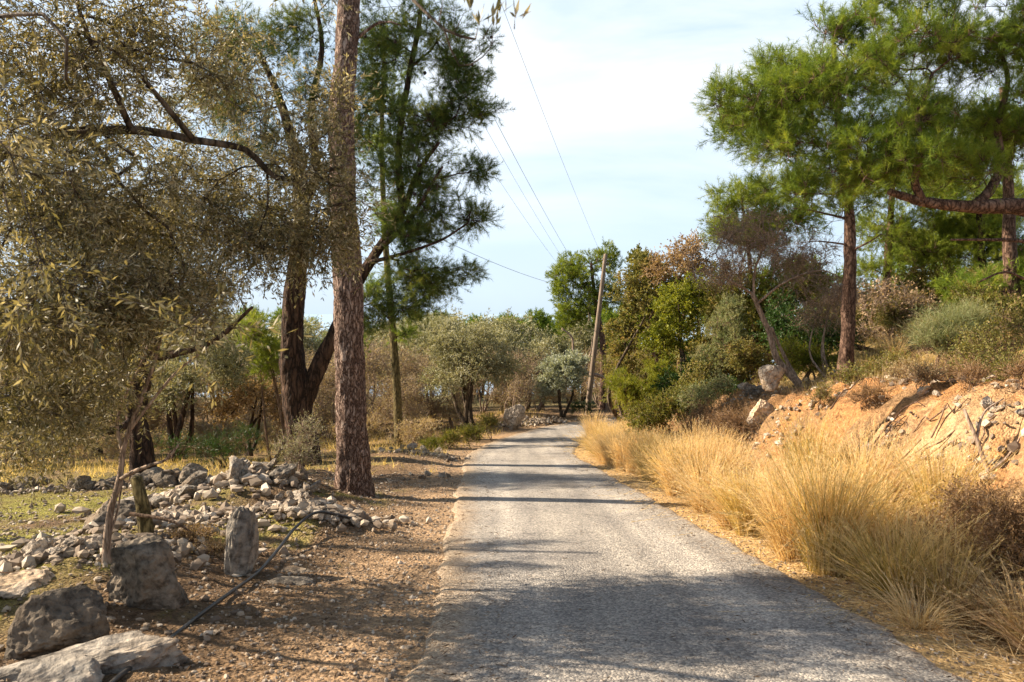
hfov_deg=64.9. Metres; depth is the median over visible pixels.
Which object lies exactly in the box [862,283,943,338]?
shrub
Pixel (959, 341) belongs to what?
grass tussock
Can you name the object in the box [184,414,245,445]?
shrub
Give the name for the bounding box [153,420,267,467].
shrub
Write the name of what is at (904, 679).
needle litter
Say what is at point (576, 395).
shrub
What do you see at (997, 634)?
grass tussock
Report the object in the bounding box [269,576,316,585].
boulder
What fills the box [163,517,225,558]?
weeds
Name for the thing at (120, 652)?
boulder
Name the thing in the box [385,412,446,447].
shrub
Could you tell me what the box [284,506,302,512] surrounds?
rock
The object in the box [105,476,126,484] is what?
rock
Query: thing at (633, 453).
grass tussock
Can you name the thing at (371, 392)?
bare tree
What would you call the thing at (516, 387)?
bare tree
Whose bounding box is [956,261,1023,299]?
shrub
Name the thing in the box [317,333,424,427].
bare tree
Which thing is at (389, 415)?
bare tree
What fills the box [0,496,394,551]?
rubble
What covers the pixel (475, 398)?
shrub
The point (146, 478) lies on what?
rock
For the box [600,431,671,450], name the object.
grass tussock
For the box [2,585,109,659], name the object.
boulder
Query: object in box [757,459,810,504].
grass tussock
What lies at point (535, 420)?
rubble
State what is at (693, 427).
grass tussock
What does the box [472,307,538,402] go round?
olive tree
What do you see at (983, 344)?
shrub
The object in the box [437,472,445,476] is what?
rock
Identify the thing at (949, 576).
grass tussock
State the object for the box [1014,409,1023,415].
rock
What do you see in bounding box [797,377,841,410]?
weeds
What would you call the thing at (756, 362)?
shrub
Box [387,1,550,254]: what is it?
overhead wire
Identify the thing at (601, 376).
dead tree
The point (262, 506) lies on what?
rock
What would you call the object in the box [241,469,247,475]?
rock
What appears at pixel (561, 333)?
pine tree
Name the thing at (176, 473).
rock
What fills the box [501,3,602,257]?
overhead wire
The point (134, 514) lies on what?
fallen branch
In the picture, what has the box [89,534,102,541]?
boulder
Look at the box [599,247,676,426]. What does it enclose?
oak tree
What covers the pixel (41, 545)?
rock
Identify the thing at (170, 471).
rock
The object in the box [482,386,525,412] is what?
shrub
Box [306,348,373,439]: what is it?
bare tree
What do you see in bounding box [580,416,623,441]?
grass tussock
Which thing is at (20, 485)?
rock
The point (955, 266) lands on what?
pine tree
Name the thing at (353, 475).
pine tree
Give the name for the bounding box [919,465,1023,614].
shrub
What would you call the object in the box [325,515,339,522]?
rock
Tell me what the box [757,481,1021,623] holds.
grass tussock
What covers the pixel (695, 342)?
oak tree
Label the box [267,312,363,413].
olive tree
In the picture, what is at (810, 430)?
grass tussock
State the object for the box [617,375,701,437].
shrub
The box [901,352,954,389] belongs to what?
weeds
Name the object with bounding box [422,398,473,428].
shrub
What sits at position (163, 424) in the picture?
bare tree
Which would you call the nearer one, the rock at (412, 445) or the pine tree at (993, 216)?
the rock at (412, 445)
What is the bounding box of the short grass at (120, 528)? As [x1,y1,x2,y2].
[0,475,407,629]
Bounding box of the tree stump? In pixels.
[130,475,153,532]
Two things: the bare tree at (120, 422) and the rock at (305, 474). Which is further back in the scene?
the bare tree at (120, 422)
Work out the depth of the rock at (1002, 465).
8.88 m
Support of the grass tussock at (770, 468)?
on the ground at (950, 421)
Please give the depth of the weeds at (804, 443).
13.06 m
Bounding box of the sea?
[179,314,750,396]
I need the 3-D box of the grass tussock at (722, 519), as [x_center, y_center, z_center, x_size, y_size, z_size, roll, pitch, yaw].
[2.808,1.907,9.742,3.563,0.820,3.508,0,-7,6]
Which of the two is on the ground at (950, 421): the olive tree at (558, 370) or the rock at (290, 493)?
the olive tree at (558, 370)
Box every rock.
[0,482,13,490]
[7,482,16,489]
[11,476,38,489]
[19,539,36,552]
[23,537,53,555]
[36,476,51,484]
[42,547,63,562]
[50,537,66,541]
[60,536,85,546]
[67,475,90,490]
[82,480,95,490]
[86,540,98,548]
[99,481,113,489]
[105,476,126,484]
[121,496,133,499]
[130,473,147,485]
[140,467,163,479]
[141,475,149,483]
[149,496,164,508]
[150,471,172,483]
[151,497,169,507]
[157,474,176,487]
[164,469,173,473]
[171,468,180,480]
[176,463,207,484]
[178,484,197,496]
[181,471,207,485]
[194,518,208,526]
[229,455,247,479]
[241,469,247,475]
[252,461,263,466]
[260,504,271,510]
[266,458,277,470]
[268,462,296,480]
[275,490,284,500]
[278,479,288,485]
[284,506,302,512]
[286,490,294,498]
[293,490,303,499]
[294,462,307,479]
[303,482,309,490]
[309,479,320,491]
[314,500,321,505]
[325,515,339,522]
[353,522,360,527]
[408,443,416,447]
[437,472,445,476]
[737,382,758,391]
[752,390,761,397]
[907,597,923,613]
[917,385,930,397]
[932,390,941,395]
[979,470,995,481]
[980,395,995,410]
[989,406,996,412]
[992,458,1004,467]
[997,405,1004,410]
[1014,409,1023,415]
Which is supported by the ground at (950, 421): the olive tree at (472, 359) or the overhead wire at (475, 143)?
the olive tree at (472, 359)
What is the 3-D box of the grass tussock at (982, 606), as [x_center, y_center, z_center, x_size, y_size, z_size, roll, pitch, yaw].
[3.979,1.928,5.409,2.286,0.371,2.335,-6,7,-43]
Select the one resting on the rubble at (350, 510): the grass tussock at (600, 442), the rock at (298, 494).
the rock at (298, 494)
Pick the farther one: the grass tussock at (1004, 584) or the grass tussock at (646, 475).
the grass tussock at (646, 475)
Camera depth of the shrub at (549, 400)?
43.82 m
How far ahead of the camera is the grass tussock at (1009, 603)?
5.61 m
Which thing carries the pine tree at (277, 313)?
on the ground at (950, 421)
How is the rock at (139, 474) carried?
on the ground at (950, 421)
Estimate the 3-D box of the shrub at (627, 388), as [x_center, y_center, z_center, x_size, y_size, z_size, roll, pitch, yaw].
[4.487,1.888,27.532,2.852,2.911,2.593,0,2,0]
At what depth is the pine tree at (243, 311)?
56.14 m
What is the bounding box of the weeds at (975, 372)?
[948,355,996,391]
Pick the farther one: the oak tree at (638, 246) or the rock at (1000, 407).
the oak tree at (638, 246)
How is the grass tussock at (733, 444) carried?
on the ground at (950, 421)
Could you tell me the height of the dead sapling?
2.357 m
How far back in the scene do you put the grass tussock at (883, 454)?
9.60 m
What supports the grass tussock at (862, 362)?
on the ground at (950, 421)
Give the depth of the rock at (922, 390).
11.49 m
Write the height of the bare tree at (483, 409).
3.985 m
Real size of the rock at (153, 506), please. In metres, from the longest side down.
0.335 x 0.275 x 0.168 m
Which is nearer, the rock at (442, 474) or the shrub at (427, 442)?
the rock at (442, 474)
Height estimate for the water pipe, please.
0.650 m
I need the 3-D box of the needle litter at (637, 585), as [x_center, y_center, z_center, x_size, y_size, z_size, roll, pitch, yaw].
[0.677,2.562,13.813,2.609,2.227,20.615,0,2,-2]
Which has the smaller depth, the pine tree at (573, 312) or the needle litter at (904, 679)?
the needle litter at (904, 679)
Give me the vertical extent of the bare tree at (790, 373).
4.612 m
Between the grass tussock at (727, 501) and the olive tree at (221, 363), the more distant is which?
the olive tree at (221, 363)
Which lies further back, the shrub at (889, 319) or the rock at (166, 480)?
the shrub at (889, 319)
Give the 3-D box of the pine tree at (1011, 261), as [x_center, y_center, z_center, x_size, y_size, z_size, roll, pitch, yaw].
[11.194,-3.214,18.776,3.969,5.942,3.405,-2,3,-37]
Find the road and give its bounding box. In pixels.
[404,414,971,681]
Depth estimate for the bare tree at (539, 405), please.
40.99 m
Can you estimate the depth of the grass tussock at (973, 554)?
6.54 m
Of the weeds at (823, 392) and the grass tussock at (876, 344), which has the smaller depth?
the weeds at (823, 392)
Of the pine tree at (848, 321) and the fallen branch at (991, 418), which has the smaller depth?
the fallen branch at (991, 418)
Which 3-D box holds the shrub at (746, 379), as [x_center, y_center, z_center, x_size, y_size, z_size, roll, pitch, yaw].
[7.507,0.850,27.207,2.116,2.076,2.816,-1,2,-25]
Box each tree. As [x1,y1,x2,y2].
[0,0,531,511]
[0,86,318,481]
[0,351,36,465]
[39,323,170,455]
[75,361,162,447]
[90,305,265,462]
[109,293,195,420]
[147,360,209,438]
[158,0,515,466]
[173,304,261,418]
[183,363,248,438]
[196,370,284,455]
[202,313,307,430]
[224,364,280,441]
[226,308,285,461]
[233,304,267,334]
[245,316,329,376]
[265,307,320,345]
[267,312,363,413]
[274,343,334,417]
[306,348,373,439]
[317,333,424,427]
[320,339,387,412]
[323,0,400,496]
[355,36,425,446]
[365,319,406,408]
[367,371,431,437]
[370,310,460,392]
[375,338,443,422]
[380,307,462,417]
[392,357,476,428]
[416,316,536,440]
[417,304,506,403]
[429,308,466,399]
[451,342,512,412]
[466,314,487,398]
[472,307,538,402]
[485,321,563,410]
[485,346,545,411]
[490,315,510,394]
[499,311,518,320]
[510,307,553,400]
[512,348,570,410]
[521,318,599,402]
[527,316,558,338]
[528,344,591,416]
[544,237,626,409]
[555,329,589,380]
[561,328,610,410]
[564,332,599,400]
[571,345,614,407]
[585,300,624,359]
[587,299,628,350]
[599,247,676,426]
[623,302,650,369]
[625,241,732,384]
[636,265,713,370]
[637,226,717,370]
[637,302,690,371]
[669,289,751,369]
[678,193,881,387]
[690,0,1023,281]
[694,165,834,378]
[696,30,948,383]
[784,254,842,342]
[843,151,975,337]
[856,271,906,332]
[878,161,1023,276]
[879,226,961,292]
[910,79,1023,309]
[910,161,1023,290]
[918,217,1002,289]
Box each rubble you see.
[0,482,173,495]
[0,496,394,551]
[0,529,288,575]
[54,462,336,522]
[220,496,432,544]
[321,448,457,464]
[443,415,576,429]
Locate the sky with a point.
(615, 83)
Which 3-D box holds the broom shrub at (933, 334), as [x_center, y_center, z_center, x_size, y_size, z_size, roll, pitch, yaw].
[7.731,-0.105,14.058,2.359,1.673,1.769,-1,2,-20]
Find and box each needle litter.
[404,452,523,681]
[476,451,901,681]
[566,452,980,681]
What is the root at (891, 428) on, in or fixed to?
on the ground at (950, 421)
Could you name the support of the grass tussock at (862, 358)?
on the ground at (950, 421)
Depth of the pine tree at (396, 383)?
26.91 m
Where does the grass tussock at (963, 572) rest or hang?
on the ground at (950, 421)
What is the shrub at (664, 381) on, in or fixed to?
on the ground at (950, 421)
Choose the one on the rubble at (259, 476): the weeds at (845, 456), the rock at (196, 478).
the rock at (196, 478)
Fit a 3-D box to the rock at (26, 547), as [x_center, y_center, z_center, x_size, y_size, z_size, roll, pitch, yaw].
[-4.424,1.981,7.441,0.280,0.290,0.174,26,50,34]
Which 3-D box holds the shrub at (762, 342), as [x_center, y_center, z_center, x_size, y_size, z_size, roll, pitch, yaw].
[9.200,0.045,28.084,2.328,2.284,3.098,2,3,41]
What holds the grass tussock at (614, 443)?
on the ground at (950, 421)
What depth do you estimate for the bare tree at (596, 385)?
45.97 m
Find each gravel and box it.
[0,470,415,681]
[141,447,478,681]
[710,359,1023,587]
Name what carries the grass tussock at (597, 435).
on the ground at (950, 421)
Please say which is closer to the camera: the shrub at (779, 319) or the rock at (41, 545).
the rock at (41, 545)
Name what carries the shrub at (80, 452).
on the ground at (950, 421)
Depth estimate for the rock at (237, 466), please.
11.71 m
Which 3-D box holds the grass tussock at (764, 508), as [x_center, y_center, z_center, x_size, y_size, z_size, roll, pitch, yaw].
[2.715,1.637,8.065,2.862,1.185,2.628,-1,12,36]
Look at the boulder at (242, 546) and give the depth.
7.25 m
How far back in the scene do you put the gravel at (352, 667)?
6.13 m
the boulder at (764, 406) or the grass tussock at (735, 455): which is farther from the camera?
the boulder at (764, 406)
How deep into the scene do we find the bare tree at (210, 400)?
31.81 m
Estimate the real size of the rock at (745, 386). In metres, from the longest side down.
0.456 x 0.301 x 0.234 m
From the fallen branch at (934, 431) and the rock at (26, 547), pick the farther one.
the fallen branch at (934, 431)
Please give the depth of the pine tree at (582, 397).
62.30 m
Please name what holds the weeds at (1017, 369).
on the ground at (950, 421)
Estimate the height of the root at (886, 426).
0.790 m
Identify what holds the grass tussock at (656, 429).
on the ground at (950, 421)
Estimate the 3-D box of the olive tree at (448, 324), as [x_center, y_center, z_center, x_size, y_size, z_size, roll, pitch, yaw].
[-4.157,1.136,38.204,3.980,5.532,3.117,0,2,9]
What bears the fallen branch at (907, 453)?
on the ground at (950, 421)
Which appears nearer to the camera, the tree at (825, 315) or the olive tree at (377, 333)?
the tree at (825, 315)
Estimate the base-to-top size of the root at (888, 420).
0.533 m
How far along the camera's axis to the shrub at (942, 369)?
12.44 m
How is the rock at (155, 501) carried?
on the ground at (950, 421)
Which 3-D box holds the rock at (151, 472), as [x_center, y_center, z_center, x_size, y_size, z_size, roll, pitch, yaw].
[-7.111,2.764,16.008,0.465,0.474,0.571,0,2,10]
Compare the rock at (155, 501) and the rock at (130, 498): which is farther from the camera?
the rock at (130, 498)
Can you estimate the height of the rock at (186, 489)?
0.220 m
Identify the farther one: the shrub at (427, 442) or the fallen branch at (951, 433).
the shrub at (427, 442)
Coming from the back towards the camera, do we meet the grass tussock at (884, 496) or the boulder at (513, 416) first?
the boulder at (513, 416)
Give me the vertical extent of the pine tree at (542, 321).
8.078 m
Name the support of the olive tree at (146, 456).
on the ground at (950, 421)
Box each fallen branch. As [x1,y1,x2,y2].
[129,512,191,532]
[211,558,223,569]
[378,474,408,478]
[866,438,921,469]
[886,406,948,436]
[918,429,954,459]
[931,397,969,437]
[969,415,996,479]
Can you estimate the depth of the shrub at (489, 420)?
28.45 m
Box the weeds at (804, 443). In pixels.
[782,433,816,454]
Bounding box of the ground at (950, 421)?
[0,329,1023,681]
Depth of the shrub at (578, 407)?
37.44 m
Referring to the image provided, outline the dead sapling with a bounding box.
[98,320,208,563]
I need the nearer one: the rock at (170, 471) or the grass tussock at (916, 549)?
the grass tussock at (916, 549)
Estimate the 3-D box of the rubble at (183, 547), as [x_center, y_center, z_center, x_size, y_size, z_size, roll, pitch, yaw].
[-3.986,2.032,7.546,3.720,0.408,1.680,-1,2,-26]
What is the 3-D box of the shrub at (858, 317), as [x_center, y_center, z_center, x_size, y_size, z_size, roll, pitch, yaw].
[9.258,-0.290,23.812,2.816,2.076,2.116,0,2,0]
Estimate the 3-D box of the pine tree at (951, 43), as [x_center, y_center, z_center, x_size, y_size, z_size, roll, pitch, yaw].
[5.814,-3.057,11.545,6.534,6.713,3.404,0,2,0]
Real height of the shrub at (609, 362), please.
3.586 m
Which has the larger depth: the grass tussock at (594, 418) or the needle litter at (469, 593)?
the grass tussock at (594, 418)
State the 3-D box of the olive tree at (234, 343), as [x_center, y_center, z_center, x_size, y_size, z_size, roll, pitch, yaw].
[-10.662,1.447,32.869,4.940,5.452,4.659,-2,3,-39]
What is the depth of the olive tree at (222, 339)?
42.88 m
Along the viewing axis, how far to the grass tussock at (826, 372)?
18.92 m
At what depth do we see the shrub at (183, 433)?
24.82 m
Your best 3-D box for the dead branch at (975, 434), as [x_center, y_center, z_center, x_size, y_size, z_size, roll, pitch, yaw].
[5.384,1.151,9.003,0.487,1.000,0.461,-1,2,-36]
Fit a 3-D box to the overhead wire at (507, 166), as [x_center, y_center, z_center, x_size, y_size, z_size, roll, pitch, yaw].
[0.887,-7.012,38.779,0.011,6.878,46.830,0,2,11]
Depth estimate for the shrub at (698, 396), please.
19.91 m
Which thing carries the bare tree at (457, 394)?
on the ground at (950, 421)
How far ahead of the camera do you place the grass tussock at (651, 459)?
13.54 m
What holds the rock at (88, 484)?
on the rubble at (50, 487)
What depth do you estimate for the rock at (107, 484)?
14.99 m
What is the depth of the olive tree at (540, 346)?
41.83 m
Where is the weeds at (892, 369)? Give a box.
[877,352,919,381]
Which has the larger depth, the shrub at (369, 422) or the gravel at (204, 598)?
the shrub at (369, 422)
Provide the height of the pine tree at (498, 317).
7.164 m
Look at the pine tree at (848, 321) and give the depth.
16.85 m
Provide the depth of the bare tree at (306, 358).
35.94 m
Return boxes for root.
[821,377,873,418]
[871,421,891,445]
[885,415,906,442]
[887,395,926,421]
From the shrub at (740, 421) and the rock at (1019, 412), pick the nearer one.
the rock at (1019, 412)
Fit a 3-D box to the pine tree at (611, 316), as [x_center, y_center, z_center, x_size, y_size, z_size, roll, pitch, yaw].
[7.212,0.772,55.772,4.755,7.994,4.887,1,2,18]
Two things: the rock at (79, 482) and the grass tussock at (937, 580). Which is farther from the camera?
the rock at (79, 482)
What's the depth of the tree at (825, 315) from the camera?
18.98 m
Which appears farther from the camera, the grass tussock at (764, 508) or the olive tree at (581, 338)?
the olive tree at (581, 338)
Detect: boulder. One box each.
[0,569,54,598]
[0,631,189,681]
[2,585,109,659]
[16,652,103,681]
[84,499,150,525]
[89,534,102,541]
[106,535,188,609]
[224,506,258,575]
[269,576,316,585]
[283,565,314,573]
[503,404,524,429]
[746,399,775,428]
[758,364,784,391]
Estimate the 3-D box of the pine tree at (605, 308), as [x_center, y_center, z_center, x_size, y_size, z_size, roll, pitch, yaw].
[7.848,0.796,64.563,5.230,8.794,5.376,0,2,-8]
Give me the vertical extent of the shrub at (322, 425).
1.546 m
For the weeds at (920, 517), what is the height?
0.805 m
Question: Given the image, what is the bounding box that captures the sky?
[0,0,1023,313]
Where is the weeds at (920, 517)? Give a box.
[892,501,971,557]
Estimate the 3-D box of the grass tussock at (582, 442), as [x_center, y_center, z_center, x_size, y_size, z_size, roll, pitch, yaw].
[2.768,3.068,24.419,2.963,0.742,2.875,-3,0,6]
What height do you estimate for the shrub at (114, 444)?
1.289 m
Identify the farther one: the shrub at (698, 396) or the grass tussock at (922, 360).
the shrub at (698, 396)
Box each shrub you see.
[0,432,54,469]
[47,429,105,467]
[93,430,157,462]
[121,412,166,436]
[152,424,207,455]
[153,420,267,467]
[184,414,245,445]
[246,416,286,448]
[262,404,328,479]
[313,403,335,437]
[323,412,385,438]
[367,395,412,425]
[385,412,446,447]
[418,431,445,451]
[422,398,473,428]
[436,423,488,449]
[445,386,490,410]
[472,412,502,440]
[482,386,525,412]
[523,390,561,409]
[555,386,584,405]
[565,399,597,414]
[595,353,639,420]
[599,338,676,413]
[603,355,679,414]
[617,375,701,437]
[650,347,704,399]
[669,375,744,419]
[672,370,739,417]
[673,390,755,441]
[675,342,738,388]
[698,395,776,447]
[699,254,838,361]
[705,337,752,383]
[718,335,789,384]
[745,310,793,360]
[749,282,874,356]
[769,330,838,381]
[779,302,868,354]
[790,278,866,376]
[817,342,928,385]
[821,255,968,327]
[856,270,941,348]
[856,293,878,343]
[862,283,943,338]
[868,296,933,339]
[880,345,1019,390]
[896,293,1011,367]
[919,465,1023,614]
[941,291,1023,377]
[942,277,1023,326]
[942,280,1004,311]
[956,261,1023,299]
[970,343,1023,382]
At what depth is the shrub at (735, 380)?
21.25 m
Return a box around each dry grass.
[0,407,543,481]
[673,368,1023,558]
[738,316,1023,395]
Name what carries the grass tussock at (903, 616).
on the ground at (950, 421)
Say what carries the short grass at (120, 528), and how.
on the ground at (950, 421)
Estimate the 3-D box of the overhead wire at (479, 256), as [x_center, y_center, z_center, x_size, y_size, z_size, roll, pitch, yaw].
[-0.051,-4.503,42.870,0.020,2.596,39.866,1,2,18]
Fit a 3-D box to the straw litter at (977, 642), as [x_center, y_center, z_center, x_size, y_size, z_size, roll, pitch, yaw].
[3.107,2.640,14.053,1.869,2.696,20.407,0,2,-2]
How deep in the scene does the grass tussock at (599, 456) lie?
20.07 m
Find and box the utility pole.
[585,253,608,414]
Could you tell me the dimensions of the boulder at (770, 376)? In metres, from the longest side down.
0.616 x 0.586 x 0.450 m
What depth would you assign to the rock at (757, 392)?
18.32 m
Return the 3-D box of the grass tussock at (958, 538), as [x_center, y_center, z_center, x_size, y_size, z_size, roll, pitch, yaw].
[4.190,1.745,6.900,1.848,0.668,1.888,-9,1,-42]
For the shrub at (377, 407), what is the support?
on the ground at (950, 421)
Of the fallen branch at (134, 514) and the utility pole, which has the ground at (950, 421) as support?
the utility pole
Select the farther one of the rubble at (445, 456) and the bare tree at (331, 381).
the bare tree at (331, 381)
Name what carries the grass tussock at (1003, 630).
on the ground at (950, 421)
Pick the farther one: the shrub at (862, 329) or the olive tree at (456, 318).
the olive tree at (456, 318)
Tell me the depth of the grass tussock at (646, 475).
15.44 m
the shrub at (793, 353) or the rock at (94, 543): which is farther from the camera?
the shrub at (793, 353)
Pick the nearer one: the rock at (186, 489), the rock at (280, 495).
the rock at (280, 495)
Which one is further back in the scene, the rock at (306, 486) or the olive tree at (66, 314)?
the rock at (306, 486)
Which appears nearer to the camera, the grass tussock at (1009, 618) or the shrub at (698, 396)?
the grass tussock at (1009, 618)
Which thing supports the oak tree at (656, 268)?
on the ground at (950, 421)
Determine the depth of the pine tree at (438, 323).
62.97 m
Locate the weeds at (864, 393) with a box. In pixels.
[841,380,889,411]
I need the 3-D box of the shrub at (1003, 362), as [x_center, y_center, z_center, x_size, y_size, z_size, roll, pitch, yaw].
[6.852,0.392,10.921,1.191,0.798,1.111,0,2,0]
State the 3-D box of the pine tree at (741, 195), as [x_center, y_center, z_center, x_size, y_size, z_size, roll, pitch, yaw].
[8.034,-2.122,26.019,4.402,7.220,3.065,0,2,0]
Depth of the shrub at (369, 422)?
27.33 m
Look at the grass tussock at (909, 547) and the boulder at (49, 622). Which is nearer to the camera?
the boulder at (49, 622)
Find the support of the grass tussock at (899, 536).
on the ground at (950, 421)
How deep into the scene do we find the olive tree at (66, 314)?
6.51 m
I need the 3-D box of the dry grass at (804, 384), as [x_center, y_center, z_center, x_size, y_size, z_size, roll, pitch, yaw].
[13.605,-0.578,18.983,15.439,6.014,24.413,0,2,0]
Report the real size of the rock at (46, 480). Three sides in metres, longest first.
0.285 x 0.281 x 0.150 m
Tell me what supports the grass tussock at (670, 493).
on the ground at (950, 421)
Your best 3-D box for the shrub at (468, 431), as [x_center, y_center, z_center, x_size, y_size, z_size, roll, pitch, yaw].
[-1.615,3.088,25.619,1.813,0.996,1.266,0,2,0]
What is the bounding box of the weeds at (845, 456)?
[829,442,871,470]
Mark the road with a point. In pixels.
(801, 640)
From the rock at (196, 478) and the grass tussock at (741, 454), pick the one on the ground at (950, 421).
the grass tussock at (741, 454)
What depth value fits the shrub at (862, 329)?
25.77 m
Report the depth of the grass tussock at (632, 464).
16.89 m
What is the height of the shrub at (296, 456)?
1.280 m
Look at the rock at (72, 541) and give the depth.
7.42 m
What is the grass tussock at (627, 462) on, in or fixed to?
on the ground at (950, 421)
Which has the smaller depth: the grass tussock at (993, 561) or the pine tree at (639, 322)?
the grass tussock at (993, 561)
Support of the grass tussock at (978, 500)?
on the ground at (950, 421)
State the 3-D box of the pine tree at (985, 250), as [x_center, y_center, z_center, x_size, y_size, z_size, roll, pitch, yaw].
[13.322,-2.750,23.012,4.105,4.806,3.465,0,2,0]
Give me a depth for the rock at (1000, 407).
9.27 m
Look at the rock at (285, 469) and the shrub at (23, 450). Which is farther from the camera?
the shrub at (23, 450)
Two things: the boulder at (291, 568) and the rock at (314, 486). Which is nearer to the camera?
the boulder at (291, 568)
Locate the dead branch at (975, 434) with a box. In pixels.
[963,398,1020,472]
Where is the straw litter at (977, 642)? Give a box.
[580,452,1023,681]
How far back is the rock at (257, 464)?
12.14 m
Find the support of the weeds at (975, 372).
on the ground at (950, 421)
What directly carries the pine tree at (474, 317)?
on the ground at (950, 421)
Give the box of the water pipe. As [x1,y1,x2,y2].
[109,511,360,681]
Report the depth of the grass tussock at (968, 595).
6.02 m
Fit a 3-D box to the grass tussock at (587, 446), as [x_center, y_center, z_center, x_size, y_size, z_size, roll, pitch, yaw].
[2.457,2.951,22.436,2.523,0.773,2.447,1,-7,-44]
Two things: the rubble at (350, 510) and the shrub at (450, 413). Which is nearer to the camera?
the rubble at (350, 510)
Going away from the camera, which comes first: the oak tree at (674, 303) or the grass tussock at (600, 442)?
the grass tussock at (600, 442)
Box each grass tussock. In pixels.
[547,429,633,463]
[558,430,592,452]
[559,418,631,453]
[564,437,595,456]
[568,411,610,435]
[569,418,632,459]
[572,446,641,476]
[573,419,693,479]
[573,423,650,471]
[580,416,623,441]
[581,427,757,501]
[583,427,658,454]
[586,430,629,465]
[596,434,648,473]
[599,463,887,530]
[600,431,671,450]
[603,417,650,440]
[604,429,764,497]
[620,437,772,514]
[620,448,674,487]
[624,414,673,434]
[627,428,674,444]
[630,436,941,588]
[643,429,778,474]
[647,430,685,455]
[648,413,749,450]
[652,440,751,502]
[655,432,761,489]
[668,437,785,491]
[673,423,749,456]
[679,452,794,536]
[688,433,974,579]
[691,467,993,574]
[697,443,777,475]
[702,467,903,571]
[705,406,877,478]
[716,452,807,506]
[719,539,1023,658]
[737,447,888,515]
[744,477,928,543]
[746,521,991,601]
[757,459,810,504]
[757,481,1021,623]
[768,408,966,512]
[790,473,931,527]
[794,502,1022,627]
[798,549,1023,640]
[800,497,1022,600]
[809,359,837,375]
[820,549,1023,634]
[823,354,883,370]
[823,520,978,577]
[833,428,1023,533]
[837,346,878,365]
[846,536,1017,623]
[846,593,1023,658]
[848,501,1023,577]
[849,582,1023,668]
[862,332,906,356]
[862,513,966,558]
[863,536,1013,605]
[866,582,1023,632]
[867,331,916,355]
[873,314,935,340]
[882,497,1021,571]
[893,544,1023,677]
[894,476,1023,526]
[895,351,942,365]
[901,349,988,372]
[902,589,1022,629]
[903,327,1016,360]
[917,532,1023,597]
[927,492,1020,628]
[929,556,1023,676]
[946,555,1018,598]
[952,555,1023,636]
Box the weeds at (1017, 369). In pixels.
[990,353,1023,389]
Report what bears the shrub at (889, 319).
on the ground at (950, 421)
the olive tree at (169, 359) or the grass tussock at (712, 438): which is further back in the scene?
the olive tree at (169, 359)
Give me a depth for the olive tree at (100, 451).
27.07 m
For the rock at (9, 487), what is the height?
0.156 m
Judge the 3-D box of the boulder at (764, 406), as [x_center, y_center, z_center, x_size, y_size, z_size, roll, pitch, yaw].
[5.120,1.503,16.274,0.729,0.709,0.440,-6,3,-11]
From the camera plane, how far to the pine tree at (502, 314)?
74.27 m
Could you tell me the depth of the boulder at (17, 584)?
6.33 m
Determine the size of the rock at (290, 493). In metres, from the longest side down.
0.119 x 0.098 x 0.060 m
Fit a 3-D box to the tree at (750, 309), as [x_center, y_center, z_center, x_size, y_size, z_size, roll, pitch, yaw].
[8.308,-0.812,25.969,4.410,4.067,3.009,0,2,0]
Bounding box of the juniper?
[690,291,753,381]
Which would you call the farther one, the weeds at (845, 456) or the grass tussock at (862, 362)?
the grass tussock at (862, 362)
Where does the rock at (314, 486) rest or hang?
on the ground at (950, 421)
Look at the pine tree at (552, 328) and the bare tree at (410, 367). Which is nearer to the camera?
the bare tree at (410, 367)
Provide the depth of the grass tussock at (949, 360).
12.23 m
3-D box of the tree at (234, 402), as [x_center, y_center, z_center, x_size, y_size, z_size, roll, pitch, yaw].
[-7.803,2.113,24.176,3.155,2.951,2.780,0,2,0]
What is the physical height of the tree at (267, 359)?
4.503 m
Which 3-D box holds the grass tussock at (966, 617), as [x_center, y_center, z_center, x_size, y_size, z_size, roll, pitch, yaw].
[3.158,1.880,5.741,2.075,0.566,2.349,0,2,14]
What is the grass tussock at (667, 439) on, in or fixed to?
on the ground at (950, 421)
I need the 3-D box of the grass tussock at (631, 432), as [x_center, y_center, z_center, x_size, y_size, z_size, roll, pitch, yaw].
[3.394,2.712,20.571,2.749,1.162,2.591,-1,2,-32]
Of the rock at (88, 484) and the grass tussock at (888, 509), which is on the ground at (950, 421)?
the grass tussock at (888, 509)
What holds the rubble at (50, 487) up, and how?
on the ground at (950, 421)
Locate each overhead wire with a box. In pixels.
[356,195,570,287]
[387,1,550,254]
[422,13,578,281]
[434,0,569,255]
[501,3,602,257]
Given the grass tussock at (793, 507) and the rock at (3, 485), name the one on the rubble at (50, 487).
the rock at (3, 485)
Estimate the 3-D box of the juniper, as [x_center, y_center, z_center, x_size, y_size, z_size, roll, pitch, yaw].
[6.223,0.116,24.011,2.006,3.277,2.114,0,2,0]
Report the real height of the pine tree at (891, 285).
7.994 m
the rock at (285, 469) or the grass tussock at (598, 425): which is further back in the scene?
the grass tussock at (598, 425)
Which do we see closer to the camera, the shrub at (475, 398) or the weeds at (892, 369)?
the weeds at (892, 369)
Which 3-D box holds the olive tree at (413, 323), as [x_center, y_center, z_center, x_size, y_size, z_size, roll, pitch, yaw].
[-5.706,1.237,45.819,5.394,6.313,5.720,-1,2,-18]

